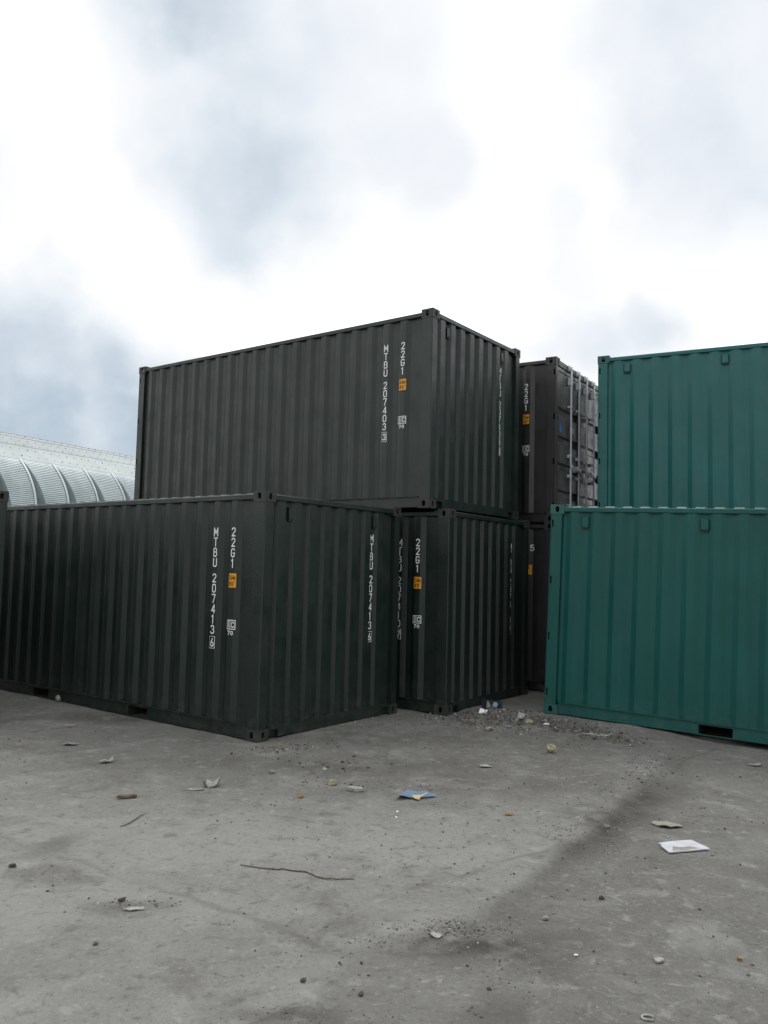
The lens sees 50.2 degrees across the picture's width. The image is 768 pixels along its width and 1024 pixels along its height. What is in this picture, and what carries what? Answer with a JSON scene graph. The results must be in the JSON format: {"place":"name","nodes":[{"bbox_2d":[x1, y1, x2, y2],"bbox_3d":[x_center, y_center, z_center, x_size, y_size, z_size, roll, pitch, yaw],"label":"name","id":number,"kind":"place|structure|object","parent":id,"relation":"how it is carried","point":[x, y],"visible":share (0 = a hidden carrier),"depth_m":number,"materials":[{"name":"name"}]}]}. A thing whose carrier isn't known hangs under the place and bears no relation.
{"place":"outdoors","nodes":[
{"label":"outdoors","id":0,"kind":"place"},
{"bbox_2d":[0,683,767,1023],"bbox_3d":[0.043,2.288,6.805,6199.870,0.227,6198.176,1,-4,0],"label":"ground","id":1,"kind":"structure","parent":0,"point":[150,963],"depth_m":4.85,"materials":[{"name":"concrete"}]},
{"bbox_2d":[0,491,8,624],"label":"shipping container","id":2,"kind":"object","parent":1,"relation":"on","point":[4,497],"visible":1,"depth_m":9.40,"materials":[{"name":"black metal"}]},
{"bbox_2d":[8,863,16,867],"bbox_3d":[-2.179,2.073,4.802,0.045,0.025,0.034,3,-4,-19],"label":"stone","id":3,"kind":"object","parent":1,"relation":"on","point":[12,865],"visible":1,"depth_m":4.79,"materials":[{"name":"grey stone"}]},
{"bbox_2d":[55,695,60,701],"bbox_3d":[-4.160,2.386,10.454,0.067,0.103,0.080,3,-4,-16],"label":"stone","id":4,"kind":"object","parent":1,"relation":"on","point":[58,698],"visible":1,"depth_m":10.43,"materials":[{"name":"grey stone"}]},
{"bbox_2d":[0,432,135,505],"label":"arched shed","id":5,"kind":"structure","parent":1,"relation":"on","point":[34,471],"depth_m":42.38,"materials":[{"name":"metal"}]},
{"bbox_2d":[99,756,114,761],"bbox_3d":[-2.509,2.234,7.390,0.128,0.044,0.087,5,-5,-40],"label":"flat fragment","id":6,"kind":"object","parent":1,"relation":"on","point":[110,759],"visible":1,"depth_m":7.39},
{"bbox_2d":[117,794,136,798],"bbox_3d":[-1.973,2.181,6.285,0.150,0.027,0.052,3,-4,-21],"label":"rusty strip","id":7,"kind":"object","parent":1,"relation":"on","point":[122,796],"visible":1,"depth_m":6.27,"materials":[{"name":"brown metal"}]},
{"bbox_2d":[123,906,144,910],"bbox_3d":[-1.294,2.055,4.243,0.110,0.010,0.040,1,-4,0],"label":"curled chip","id":8,"kind":"object","parent":1,"relation":"on","point":[136,908],"visible":1,"depth_m":4.24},
{"bbox_2d":[0,490,400,742],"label":"shipping container","id":9,"kind":"object","parent":1,"relation":"on","point":[257,616],"visible":1,"depth_m":9.51,"materials":[{"name":"black metal"}]},
{"bbox_2d":[203,776,219,787],"bbox_3d":[-1.408,2.197,6.694,0.130,0.081,0.130,1,-4,0],"label":"rag","id":10,"kind":"object","parent":1,"relation":"on","point":[209,783],"visible":1,"depth_m":6.67,"materials":[{"name":"white fabric"}]},
{"bbox_2d":[240,864,353,879],"bbox_3d":[-0.520,2.120,4.825,0.715,0.013,0.066,0,-4,19],"label":"stick","id":11,"kind":"object","parent":1,"relation":"on","point":[297,871],"visible":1,"depth_m":4.84,"materials":[{"name":"wood"}]},
{"bbox_2d":[327,779,336,785],"bbox_3d":[-0.429,2.249,6.816,0.087,0.051,0.073,0,-4,18],"label":"stone","id":12,"kind":"object","parent":1,"relation":"on","point":[331,782],"visible":1,"depth_m":6.79,"materials":[{"name":"yellow stone"}]},
{"bbox_2d":[347,786,363,791],"bbox_3d":[-0.239,2.248,6.657,0.128,0.034,0.091,3,-4,-21],"label":"flat stone","id":13,"kind":"object","parent":1,"relation":"on","point":[355,788],"visible":1,"depth_m":6.63,"materials":[{"name":"white stone"}]},
{"bbox_2d":[0,708,767,1023],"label":"gravel","id":14,"kind":"structure","parent":1,"relation":"on","point":[497,713],"depth_m":7.62,"materials":[{"name":"grey gravel"}]},
{"bbox_2d":[396,790,435,797],"bbox_3d":[0.207,2.249,6.561,0.353,0.036,0.250,3,-4,-22],"label":"plastic sheet","id":15,"kind":"object","parent":1,"relation":"on","point":[408,793],"visible":0.96,"depth_m":6.57,"materials":[{"name":"blue plastic"}]},
{"bbox_2d":[412,793,426,799],"bbox_3d":[0.288,2.237,6.472,0.081,0.037,0.156,-3,-6,45],"label":"lining scrap","id":16,"kind":"object","parent":1,"relation":"on","point":[416,797],"visible":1,"depth_m":6.45,"materials":[{"name":"beige paper"}]},
{"bbox_2d":[430,929,442,937],"bbox_3d":[0.260,2.088,4.057,0.070,0.026,0.040,1,-4,0],"label":"plastic wrapper","id":17,"kind":"object","parent":1,"relation":"on","point":[436,934],"visible":1,"depth_m":4.05,"materials":[{"name":"white plastic"}]},
{"bbox_2d":[396,508,529,715],"bbox_3d":[-1.051,1.396,13.013,6.139,2.591,2.438,-1,-5,34],"label":"shipping container","id":18,"kind":"object","parent":1,"relation":"on","point":[462,638],"visible":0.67,"depth_m":10.71,"materials":[{"name":"black metal"}]},
{"bbox_2d":[134,307,519,519],"bbox_3d":[-1.137,-1.189,13.265,6.139,2.591,2.438,-2,-5,37],"label":"shipping container","id":19,"kind":"object","parent":18,"relation":"on","point":[416,412],"visible":0.89,"depth_m":11.67,"materials":[{"name":"black metal"}]},
{"bbox_2d":[479,708,488,713],"bbox_3d":[1.224,2.466,10.138,0.114,0.056,0.138,0,-4,21],"label":"white wrapper","id":20,"kind":"object","parent":1,"relation":"on","point":[481,710],"visible":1,"depth_m":10.16,"materials":[{"name":"plastic"}]},
{"bbox_2d":[482,699,502,708],"bbox_3d":[1.370,2.456,10.367,0.236,0.135,0.176,0,2,18],"label":"torn box","id":21,"kind":"object","parent":1,"relation":"on","point":[491,702],"visible":0.47,"depth_m":10.42,"materials":[{"name":"black cardboard"}]},
{"bbox_2d":[491,702,497,707],"bbox_3d":[1.402,2.461,10.351,0.079,0.114,0.059,-1,-5,35],"label":"scrap","id":22,"kind":"object","parent":21,"relation":"in","point":[495,705],"visible":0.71,"depth_m":10.34,"materials":[{"name":"blue plastic"}]},
{"bbox_2d":[515,712,524,720],"bbox_3d":[1.639,2.460,9.845,0.086,0.095,0.106,-2,-5,41],"label":"white wrapper","id":23,"kind":"object","parent":1,"relation":"on","point":[520,715],"visible":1,"depth_m":9.86,"materials":[{"name":"white plastic"}]},
{"bbox_2d":[525,719,532,723],"bbox_3d":[1.706,2.475,9.651,0.092,0.066,0.117,5,-5,-40],"label":"yellow stone","id":24,"kind":"object","parent":1,"relation":"on","point":[530,721],"visible":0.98,"depth_m":9.63,"materials":[{"name":"stone"}]},
{"bbox_2d":[527,522,550,691],"bbox_3d":[0.688,1.591,15.075,6.139,2.591,2.438,-1,-5,32],"label":"shipping container","id":25,"kind":"object","parent":1,"relation":"on","point":[538,559],"visible":0.04,"depth_m":12.65,"materials":[{"name":"black metal"}]},
{"bbox_2d":[518,356,597,524],"bbox_3d":[0.749,-0.995,15.259,6.139,2.591,2.438,-1,-5,32],"label":"shipping container","id":26,"kind":"object","parent":25,"relation":"on","point":[558,436],"visible":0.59,"depth_m":12.97,"materials":[{"name":"black metal"}]},
{"bbox_2d":[557,366,580,506],"bbox_3d":[2.991,-1.098,13.195,0.156,2.531,1.175,-1,-5,32],"label":"door","id":27,"kind":"structure","parent":26,"relation":"in","point":[569,387],"depth_m":13.21,"materials":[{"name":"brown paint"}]},
{"bbox_2d":[580,376,597,506],"bbox_3d":[3.604,-1.013,14.189,0.156,2.531,1.175,-1,-5,32],"label":"door","id":28,"kind":"structure","parent":26,"relation":"in","point":[588,396],"depth_m":14.13,"materials":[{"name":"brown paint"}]},
{"bbox_2d":[546,744,555,752],"bbox_3d":[1.675,2.363,8.182,0.097,0.097,0.084,5,-6,-44],"label":"rock","id":29,"kind":"object","parent":1,"relation":"on","point":[550,748],"visible":1,"depth_m":8.16,"materials":[{"name":"beige stone"}]},
{"bbox_2d":[583,733,611,736],"bbox_3d":[2.381,2.482,9.133,0.322,0.046,0.079,0,-4,17],"label":"metal strip","id":30,"kind":"object","parent":1,"relation":"on","point":[597,734],"visible":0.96,"depth_m":9.12,"materials":[{"name":"grey metal"}]},
{"bbox_2d":[641,1014,654,1020],"bbox_3d":[1.067,2.046,3.315,0.057,0.009,0.048,1,-4,0],"label":"plastic ring","id":31,"kind":"object","parent":1,"relation":"on","point":[649,1015],"visible":1,"depth_m":3.31,"materials":[{"name":"white plastic"}]},
{"bbox_2d":[543,504,767,743],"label":"shipping container","id":32,"kind":"object","parent":1,"relation":"on","point":[657,617],"visible":1,"depth_m":9.51,"materials":[{"name":"teal metal"}]},
{"bbox_2d":[654,956,663,962],"bbox_3d":[1.279,2.083,3.811,0.047,0.012,0.055,1,-4,0],"label":"flat pebble","id":33,"kind":"object","parent":1,"relation":"on","point":[657,959],"visible":1,"depth_m":3.81,"materials":[{"name":"grey stone"}]},
{"bbox_2d":[651,821,682,826],"bbox_3d":[2.059,2.272,5.968,0.154,0.030,0.212,3,-4,-22],"label":"cardboard scrap","id":34,"kind":"object","parent":1,"relation":"on","point":[664,823],"visible":1,"depth_m":5.97,"materials":[{"name":"beige cardboard"}]},
{"bbox_2d":[658,840,709,852],"bbox_3d":[1.974,2.216,5.428,0.291,0.026,0.206,2,-4,-10],"label":"discarded board","id":35,"kind":"object","parent":1,"relation":"on","point":[679,846],"visible":1,"depth_m":5.42,"materials":[{"name":"paper"}]},
{"bbox_3d":[6.445,1.511,12.161,6.139,2.591,2.438,-1,-5,28],"label":"shipping container","id":36,"kind":"object","parent":1,"relation":"on","visible":0},
{"bbox_2d":[597,342,767,508],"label":"shipping container","id":37,"kind":"object","parent":36,"relation":"on","point":[685,428],"visible":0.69,"depth_m":12.09,"materials":[{"name":"teal metal"}]},
{"bbox_2d":[0,0,767,456],"label":"sky","id":38,"kind":"structure","parent":0,"point":[577,182],"materials":[{"name":"white"}]}
]}

